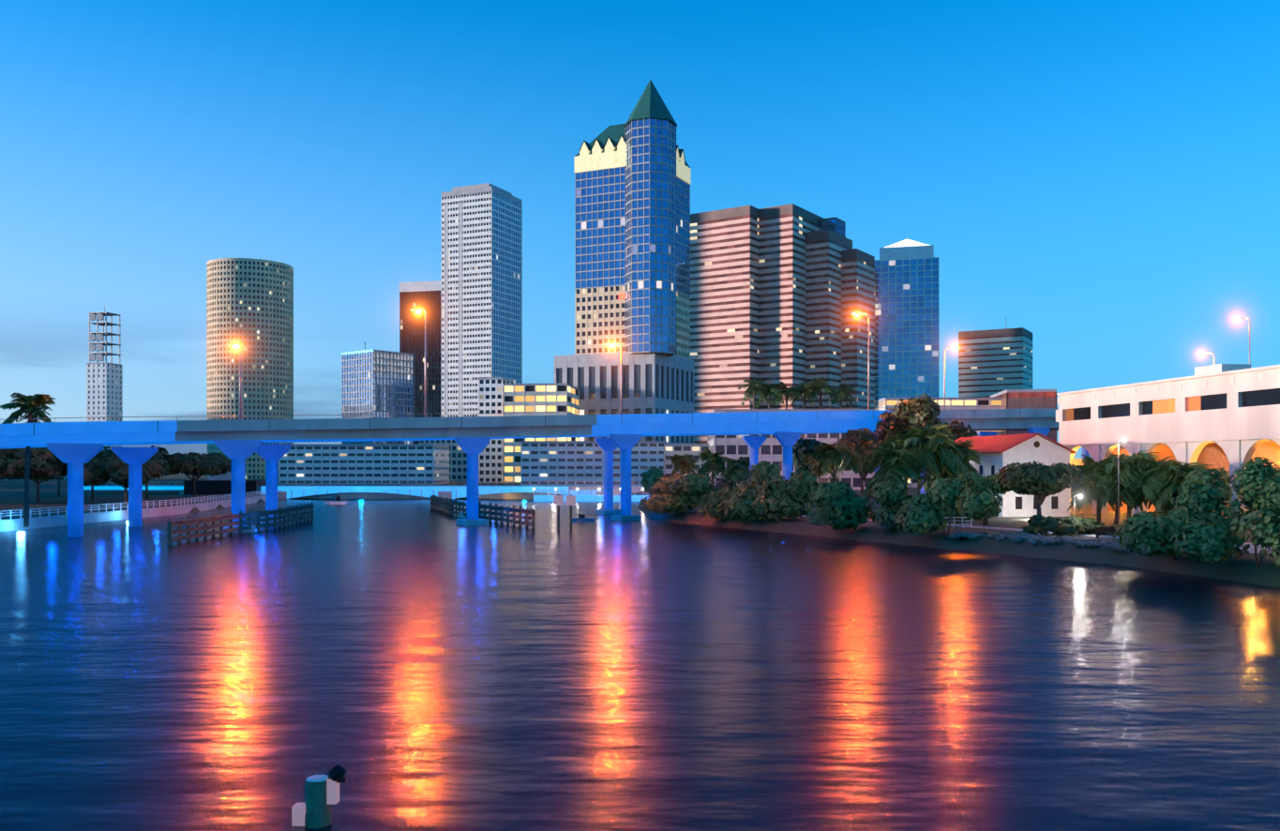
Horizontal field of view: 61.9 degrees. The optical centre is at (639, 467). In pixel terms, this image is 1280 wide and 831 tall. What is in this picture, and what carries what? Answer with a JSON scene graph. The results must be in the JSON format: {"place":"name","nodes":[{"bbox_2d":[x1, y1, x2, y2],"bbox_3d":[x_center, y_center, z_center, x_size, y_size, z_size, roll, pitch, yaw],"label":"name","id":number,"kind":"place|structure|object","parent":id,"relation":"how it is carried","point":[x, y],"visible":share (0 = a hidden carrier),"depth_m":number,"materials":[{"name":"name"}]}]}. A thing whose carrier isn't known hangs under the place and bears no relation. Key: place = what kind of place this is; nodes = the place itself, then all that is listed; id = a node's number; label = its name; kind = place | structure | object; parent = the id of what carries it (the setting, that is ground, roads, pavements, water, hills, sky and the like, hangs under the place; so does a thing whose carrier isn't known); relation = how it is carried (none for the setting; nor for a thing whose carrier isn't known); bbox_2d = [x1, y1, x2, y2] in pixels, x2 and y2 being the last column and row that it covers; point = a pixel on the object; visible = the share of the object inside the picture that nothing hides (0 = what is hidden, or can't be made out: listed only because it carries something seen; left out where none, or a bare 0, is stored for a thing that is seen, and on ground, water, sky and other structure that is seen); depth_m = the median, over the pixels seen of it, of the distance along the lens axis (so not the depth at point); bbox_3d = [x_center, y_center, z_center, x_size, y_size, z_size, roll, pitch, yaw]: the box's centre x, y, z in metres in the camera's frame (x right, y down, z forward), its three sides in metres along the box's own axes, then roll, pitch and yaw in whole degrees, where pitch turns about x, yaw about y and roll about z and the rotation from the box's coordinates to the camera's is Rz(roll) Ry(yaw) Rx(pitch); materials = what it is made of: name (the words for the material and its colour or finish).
{"place":"outdoors","nodes":[
{"label":"outdoors","id":0,"kind":"place"},
{"bbox_2d":[0,492,1279,830],"bbox_3d":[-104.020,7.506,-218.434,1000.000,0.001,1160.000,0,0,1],"label":"river water","id":1,"kind":"structure","parent":0,"point":[411,663],"depth_m":37.44,"materials":[{"name":"blue liquid"}]},
{"bbox_2d":[166,501,314,544],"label":"fender","id":2,"kind":"object","parent":1,"relation":"in","point":[196,521],"visible":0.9,"depth_m":119.26,"materials":[{"name":"brown wood"}]},
{"bbox_2d":[291,764,346,828],"bbox_3d":[-6.725,8.123,22.473,1.114,3.768,0.566,0,0,1],"label":"piling","id":3,"kind":"object","parent":1,"relation":"in","point":[314,810],"visible":0.98,"depth_m":22.32,"materials":[{"name":"green wood"}]},
{"bbox_2d":[324,496,347,504],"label":"distant boat","id":4,"kind":"object","parent":1,"relation":"on","point":[338,502],"visible":0.86,"depth_m":217.18,"materials":[{"name":"metal"}]},
{"bbox_2d":[429,494,575,528],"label":"fender","id":5,"kind":"object","parent":1,"relation":"in","point":[443,504],"visible":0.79,"depth_m":142.68,"materials":[{"name":"brown wood"}]},
{"bbox_2d":[572,513,596,521],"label":"boat","id":6,"kind":"object","parent":1,"relation":"on","point":[581,518],"visible":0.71,"depth_m":148.29,"materials":[{"name":"blue plastic"}]},
{"bbox_2d":[532,487,649,501],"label":"seawall","id":7,"kind":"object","parent":1,"relation":"in","point":[582,498],"visible":0.5,"depth_m":235.20,"materials":[{"name":"white paint"}]},
{"bbox_2d":[0,470,1279,587],"bbox_3d":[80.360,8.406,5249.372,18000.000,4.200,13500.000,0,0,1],"label":"ground","id":8,"kind":"structure","parent":0,"point":[1243,568],"depth_m":116.86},
{"bbox_2d":[0,447,55,480],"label":"tree","id":9,"kind":"object","parent":8,"relation":"on","point":[12,461],"visible":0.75,"depth_m":175.10,"materials":[{"name":"green plant"}]},
{"bbox_2d":[0,392,56,527],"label":"palm","id":10,"kind":"object","parent":8,"relation":"on","point":[29,406],"visible":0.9,"depth_m":118.82,"materials":[{"name":"green plant"}]},
{"bbox_2d":[12,451,97,502],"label":"tree","id":11,"kind":"object","parent":8,"relation":"on","point":[54,467],"visible":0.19,"depth_m":190.17,"materials":[{"name":"green plant"}]},
{"bbox_2d":[0,445,120,480],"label":"block","id":12,"kind":"structure","parent":8,"relation":"on","point":[66,477],"depth_m":525.12,"materials":[{"name":"glass"}]},
{"bbox_2d":[57,446,107,496],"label":"tree","id":13,"kind":"object","parent":8,"relation":"on","point":[58,490],"depth_m":231.78,"materials":[{"name":"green plant"}]},
{"bbox_2d":[64,449,118,499],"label":"tree","id":14,"kind":"object","parent":8,"relation":"on","point":[102,453],"visible":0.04,"depth_m":204.04,"materials":[{"name":"green plant"}]},
{"bbox_2d":[86,306,122,446],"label":"antenna tower","id":15,"kind":"structure","parent":8,"relation":"on","point":[104,388],"depth_m":599.09,"materials":[{"name":"white concrete"}]},
{"bbox_2d":[83,454,165,504],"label":"tree","id":16,"kind":"object","parent":8,"relation":"on","point":[104,469],"visible":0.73,"depth_m":178.01,"materials":[{"name":"green plant"}]},
{"bbox_2d":[0,490,278,531],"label":"railing","id":17,"kind":"object","parent":8,"relation":"on","point":[39,521],"visible":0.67,"depth_m":150.77,"materials":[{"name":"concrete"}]},
{"bbox_2d":[115,445,202,498],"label":"tree","id":18,"kind":"object","parent":8,"relation":"on","point":[175,463],"visible":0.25,"depth_m":214.75,"materials":[{"name":"green plant"}]},
{"bbox_2d":[172,451,231,496],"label":"tree","id":19,"kind":"object","parent":8,"relation":"on","point":[213,463],"visible":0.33,"depth_m":227.26,"materials":[{"name":"green plant"}]},
{"bbox_2d":[206,257,293,479],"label":"cylindrical tower","id":20,"kind":"structure","parent":8,"relation":"on","point":[249,306],"depth_m":584.00,"materials":[{"name":"beige concrete"}]},
{"bbox_2d":[278,444,449,483],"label":"building","id":21,"kind":"structure","parent":8,"relation":"on","point":[366,463],"depth_m":401.81,"materials":[{"name":"grey stone"}]},
{"bbox_2d":[341,341,413,444],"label":"blue glass block","id":22,"kind":"structure","parent":8,"relation":"on","point":[377,384],"depth_m":483.87,"materials":[{"name":"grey glass"}]},
{"bbox_2d":[83,471,718,499],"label":"bridge","id":23,"kind":"structure","parent":8,"relation":"on","point":[218,484],"depth_m":250.70,"materials":[{"name":"concrete"}]},
{"bbox_2d":[399,280,441,444],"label":"dark slab tower","id":24,"kind":"structure","parent":8,"relation":"on","point":[425,295],"depth_m":649.72,"materials":[{"name":"brown glass"}]},
{"bbox_2d":[419,439,466,480],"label":"building","id":25,"kind":"structure","parent":8,"relation":"on","point":[458,462],"depth_m":536.89,"materials":[{"name":"grey concrete"}]},
{"bbox_2d":[441,182,522,417],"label":"white tower","id":26,"kind":"structure","parent":8,"relation":"on","point":[481,280],"depth_m":560.70,"materials":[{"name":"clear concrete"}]},
{"bbox_2d":[478,376,513,482],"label":"building","id":27,"kind":"structure","parent":8,"relation":"on","point":[490,455],"depth_m":441.16,"materials":[{"name":"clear glass"}]},
{"bbox_2d":[503,382,579,482],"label":"office building","id":28,"kind":"structure","parent":8,"relation":"on","point":[519,399],"depth_m":421.48,"materials":[{"name":"grey stone"}]},
{"bbox_2d":[46,427,1088,537],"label":"bridge piers","id":29,"kind":"structure","parent":8,"relation":"on","point":[75,457],"depth_m":139.28,"materials":[{"name":"concrete"}]},
{"bbox_2d":[0,406,1058,448],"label":"bridge deck","id":30,"kind":"structure","parent":29,"relation":"on","point":[24,435],"depth_m":140.42,"materials":[{"name":"concrete"}]},
{"bbox_2d":[227,343,241,420],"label":"street lamp","id":31,"kind":"object","parent":30,"relation":"on","point":[240,386],"visible":0.96,"depth_m":123.55,"materials":[{"name":"metal"}]},
{"bbox_2d":[410,308,426,417],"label":"street lamp","id":32,"kind":"object","parent":30,"relation":"on","point":[414,309],"visible":0.92,"depth_m":135.24,"materials":[{"name":"metal"}]},
{"bbox_2d":[605,342,622,414],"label":"street lamp","id":33,"kind":"object","parent":30,"relation":"on","point":[609,343],"visible":0.96,"depth_m":150.30,"materials":[{"name":"metal"}]},
{"bbox_2d":[851,312,870,410],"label":"street lamp","id":34,"kind":"object","parent":30,"relation":"on","point":[868,391],"visible":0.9,"depth_m":174.87,"materials":[{"name":"metal"}]},
{"bbox_2d":[943,345,958,409],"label":"street lamp","id":35,"kind":"object","parent":30,"relation":"on","point":[955,346],"visible":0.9,"depth_m":202.95,"materials":[{"name":"metal"}]},
{"bbox_2d":[520,440,666,484],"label":"building","id":36,"kind":"structure","parent":8,"relation":"on","point":[557,462],"depth_m":380.43,"materials":[{"name":"grey stone"}]},
{"bbox_2d":[554,79,694,443],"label":"skyscraper","id":37,"kind":"structure","parent":8,"relation":"on","point":[632,235],"depth_m":453.59,"materials":[{"name":"blue glass"}]},
{"bbox_2d":[666,453,699,476],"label":"palm","id":38,"kind":"object","parent":8,"relation":"on","point":[684,464],"visible":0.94,"depth_m":213.73,"materials":[{"name":"green plant"}]},
{"bbox_2d":[663,443,708,484],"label":"building","id":39,"kind":"structure","parent":8,"relation":"on","point":[681,449],"depth_m":329.90,"materials":[{"name":"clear glass"}]},
{"bbox_2d":[696,447,729,485],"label":"palm","id":40,"kind":"object","parent":8,"relation":"on","point":[715,461],"visible":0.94,"depth_m":198.40,"materials":[{"name":"green plant"}]},
{"bbox_2d":[706,478,737,499],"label":"shore shrubs","id":41,"kind":"object","parent":8,"relation":"on","point":[728,483],"visible":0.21,"depth_m":155.09,"materials":[{"name":"green plant"}]},
{"bbox_2d":[639,459,819,523],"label":"shore shrubs","id":42,"kind":"object","parent":8,"relation":"on","point":[771,489],"visible":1,"depth_m":131.99,"materials":[{"name":"green plant"}]},
{"bbox_2d":[721,456,752,482],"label":"palm","id":43,"kind":"object","parent":8,"relation":"on","point":[737,471],"visible":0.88,"depth_m":188.04,"materials":[{"name":"green plant"}]},
{"bbox_2d":[690,203,874,443],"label":"brown banded tower","id":44,"kind":"structure","parent":8,"relation":"on","point":[778,293],"depth_m":553.26,"materials":[{"name":"brown glass"}]},
{"bbox_2d":[792,436,840,502],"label":"tree","id":45,"kind":"object","parent":8,"relation":"on","point":[803,450],"visible":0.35,"depth_m":181.36,"materials":[{"name":"green plant"}]},
{"bbox_2d":[807,441,863,482],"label":"palm","id":46,"kind":"object","parent":8,"relation":"on","point":[825,458],"visible":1,"depth_m":148.24,"materials":[{"name":"green plant"}]},
{"bbox_2d":[832,427,888,501],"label":"oak","id":47,"kind":"object","parent":8,"relation":"on","point":[864,443],"visible":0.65,"depth_m":161.27,"materials":[{"name":"green plant"}]},
{"bbox_2d":[861,445,920,508],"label":"palm","id":48,"kind":"object","parent":8,"relation":"on","point":[896,467],"visible":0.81,"depth_m":128.17,"materials":[{"name":"green plant"}]},
{"bbox_2d":[804,477,1003,538],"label":"shore shrubs","id":49,"kind":"object","parent":8,"relation":"on","point":[842,506],"visible":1,"depth_m":104.69,"materials":[{"name":"green plant"}]},
{"bbox_2d":[872,429,940,496],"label":"palm","id":50,"kind":"object","parent":8,"relation":"on","point":[891,443],"visible":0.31,"depth_m":136.74,"materials":[{"name":"green plant"}]},
{"bbox_2d":[874,239,939,410],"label":"skyscraper","id":51,"kind":"structure","parent":8,"relation":"on","point":[907,318],"depth_m":595.18,"materials":[{"name":"blue glass"}]},
{"bbox_2d":[872,392,979,494],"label":"oak","id":52,"kind":"object","parent":8,"relation":"on","point":[917,413],"visible":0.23,"depth_m":168.13,"materials":[{"name":"green plant"}]},
{"bbox_2d":[895,423,969,493],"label":"palm","id":53,"kind":"object","parent":8,"relation":"on","point":[937,446],"visible":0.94,"depth_m":131.94,"materials":[{"name":"green plant"}]},
{"bbox_2d":[878,397,1002,487],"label":"building","id":54,"kind":"structure","parent":8,"relation":"on","point":[957,403],"depth_m":338.61,"materials":[{"name":"stone"}]},
{"bbox_2d":[918,438,983,493],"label":"palm","id":55,"kind":"object","parent":8,"relation":"on","point":[970,454],"visible":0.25,"depth_m":137.63,"materials":[{"name":"green plant"}]},
{"bbox_2d":[944,516,971,527],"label":"overlook railing","id":56,"kind":"object","parent":8,"relation":"on","point":[954,520],"visible":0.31,"depth_m":111.48,"materials":[{"name":"grey metal"}]},
{"bbox_2d":[943,507,974,523],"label":"garden shrubs","id":57,"kind":"object","parent":8,"relation":"on","point":[956,513],"visible":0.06,"depth_m":119.43,"materials":[{"name":"green plant"}]},
{"bbox_2d":[953,471,1010,525],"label":"tree","id":58,"kind":"object","parent":8,"relation":"on","point":[970,481],"visible":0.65,"depth_m":115.09,"materials":[{"name":"green plant"}]},
{"bbox_2d":[958,316,1032,397],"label":"office building","id":59,"kind":"structure","parent":8,"relation":"on","point":[992,361],"depth_m":646.47,"materials":[{"name":"brown glass"}]},
{"bbox_2d":[990,389,1056,441],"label":"building","id":60,"kind":"structure","parent":8,"relation":"on","point":[1031,399],"depth_m":328.55,"materials":[{"name":"brown concrete"}]},
{"bbox_2d":[996,460,1084,513],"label":"oak","id":61,"kind":"object","parent":8,"relation":"on","point":[1040,482],"visible":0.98,"depth_m":109.44,"materials":[{"name":"green plant"}]},
{"bbox_2d":[1020,512,1131,535],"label":"garden shrubs","id":62,"kind":"object","parent":8,"relation":"on","point":[1040,523],"visible":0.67,"depth_m":98.71,"materials":[{"name":"green plant"}]},
{"bbox_2d":[1073,494,1082,535],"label":"park lamp","id":63,"kind":"object","parent":8,"relation":"on","point":[1079,495],"visible":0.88,"depth_m":99.34,"materials":[{"name":"metal"}]},
{"bbox_2d":[1071,458,1085,466],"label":"lit window","id":64,"kind":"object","parent":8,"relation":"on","point":[1076,461],"depth_m":156.95,"materials":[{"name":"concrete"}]},
{"bbox_2d":[947,528,1249,557],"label":"shore rocks","id":65,"kind":"object","parent":8,"relation":"on","point":[1001,534],"visible":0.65,"depth_m":90.61,"materials":[{"name":"grey stone"}]},
{"bbox_2d":[1065,454,1132,523],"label":"palm","id":66,"kind":"object","parent":8,"relation":"on","point":[1090,467],"visible":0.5,"depth_m":120.16,"materials":[{"name":"green plant"}]},
{"bbox_2d":[1094,527,1116,538],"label":"park bench","id":67,"kind":"object","parent":8,"relation":"on","point":[1104,530],"visible":0.88,"depth_m":95.80,"materials":[{"name":"metal"}]},
{"bbox_2d":[1085,469,1136,524],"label":"tree","id":68,"kind":"object","parent":8,"relation":"on","point":[1098,483],"visible":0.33,"depth_m":118.42,"materials":[{"name":"green plant"}]},
{"bbox_2d":[1117,437,1126,526],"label":"park lamp","id":69,"kind":"object","parent":8,"relation":"on","point":[1123,440],"visible":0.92,"depth_m":109.22,"materials":[{"name":"metal"}]},
{"bbox_2d":[1095,449,1162,520],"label":"palm","id":70,"kind":"object","parent":8,"relation":"on","point":[1128,465],"visible":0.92,"depth_m":115.94,"materials":[{"name":"green plant"}]},
{"bbox_2d":[1129,455,1183,515],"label":"palm","id":71,"kind":"object","parent":8,"relation":"on","point":[1147,488],"visible":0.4,"depth_m":114.30,"materials":[{"name":"green plant"}]},
{"bbox_2d":[1055,363,1279,517],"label":"building","id":72,"kind":"structure","parent":8,"relation":"on","point":[1227,416],"depth_m":128.87,"materials":[{"name":"white paint"}]},
{"bbox_2d":[1197,352,1214,364],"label":"street lamp","id":73,"kind":"object","parent":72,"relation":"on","point":[1201,353],"visible":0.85,"depth_m":227.59,"materials":[{"name":"metal"}]},
{"bbox_2d":[1233,316,1249,363],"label":"street lamp","id":74,"kind":"object","parent":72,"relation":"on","point":[1236,318],"visible":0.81,"depth_m":233.74,"materials":[{"name":"metal"}]},
{"bbox_2d":[1153,460,1212,515],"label":"palm","id":75,"kind":"object","parent":8,"relation":"on","point":[1174,474],"visible":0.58,"depth_m":109.22,"materials":[{"name":"green plant"}]},
{"bbox_2d":[1114,476,1279,568],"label":"shore shrubs","id":76,"kind":"object","parent":8,"relation":"on","point":[1193,527],"visible":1,"depth_m":73.55,"materials":[{"name":"green plant"}]},
{"bbox_2d":[1178,466,1233,505],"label":"tree","id":77,"kind":"object","parent":8,"relation":"on","point":[1212,476],"visible":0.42,"depth_m":90.47,"materials":[{"name":"green plant"}]},
{"bbox_2d":[1230,455,1279,555],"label":"tree","id":78,"kind":"object","parent":8,"relation":"on","point":[1253,473],"visible":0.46,"depth_m":77.49,"materials":[{"name":"green plant"}]},
{"bbox_2d":[0,0,1279,458],"label":"sky","id":79,"kind":"structure","parent":0,"point":[1099,178],"materials":[{"name":"blue"}]},
{"bbox_2d":[707,408,874,489],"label":"building","id":80,"kind":"structure","parent":0,"point":[737,447],"depth_m":299.53,"materials":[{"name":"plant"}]},
{"bbox_2d":[737,378,767,408],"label":"palm tree","id":81,"kind":"object","parent":80,"relation":"on","point":[753,385],"visible":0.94,"depth_m":311.26,"materials":[{"name":"green plant"}]},
{"bbox_2d":[754,382,784,408],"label":"palm tree","id":82,"kind":"object","parent":80,"relation":"on","point":[772,390],"visible":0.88,"depth_m":310.20,"materials":[{"name":"green plant"}]},
{"bbox_2d":[770,381,802,408],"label":"palm tree","id":83,"kind":"object","parent":80,"relation":"on","point":[787,392],"visible":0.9,"depth_m":310.05,"materials":[{"name":"green plant"}]},
{"bbox_2d":[790,381,819,407],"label":"palm tree","id":84,"kind":"object","parent":80,"relation":"on","point":[804,389],"visible":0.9,"depth_m":309.75,"materials":[{"name":"green plant"}]},
{"bbox_2d":[805,376,837,407],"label":"palm tree","id":85,"kind":"object","parent":80,"relation":"on","point":[819,384],"visible":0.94,"depth_m":309.73,"materials":[{"name":"green plant"}]},
{"bbox_2d":[827,382,856,408],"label":"palm tree","id":86,"kind":"object","parent":80,"relation":"on","point":[840,393],"visible":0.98,"depth_m":309.87,"materials":[{"name":"green plant"}]},
{"bbox_2d":[945,432,1076,516],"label":"red roof house","id":87,"kind":"structure","parent":0,"point":[1000,451],"depth_m":136.50,"materials":[{"name":"white paint"}]},
{"bbox_2d":[758,512,1271,553],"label":"riverside path","id":88,"kind":"structure","parent":0,"point":[1251,549],"depth_m":99.38,"materials":[{"name":"concrete"}]}
]}

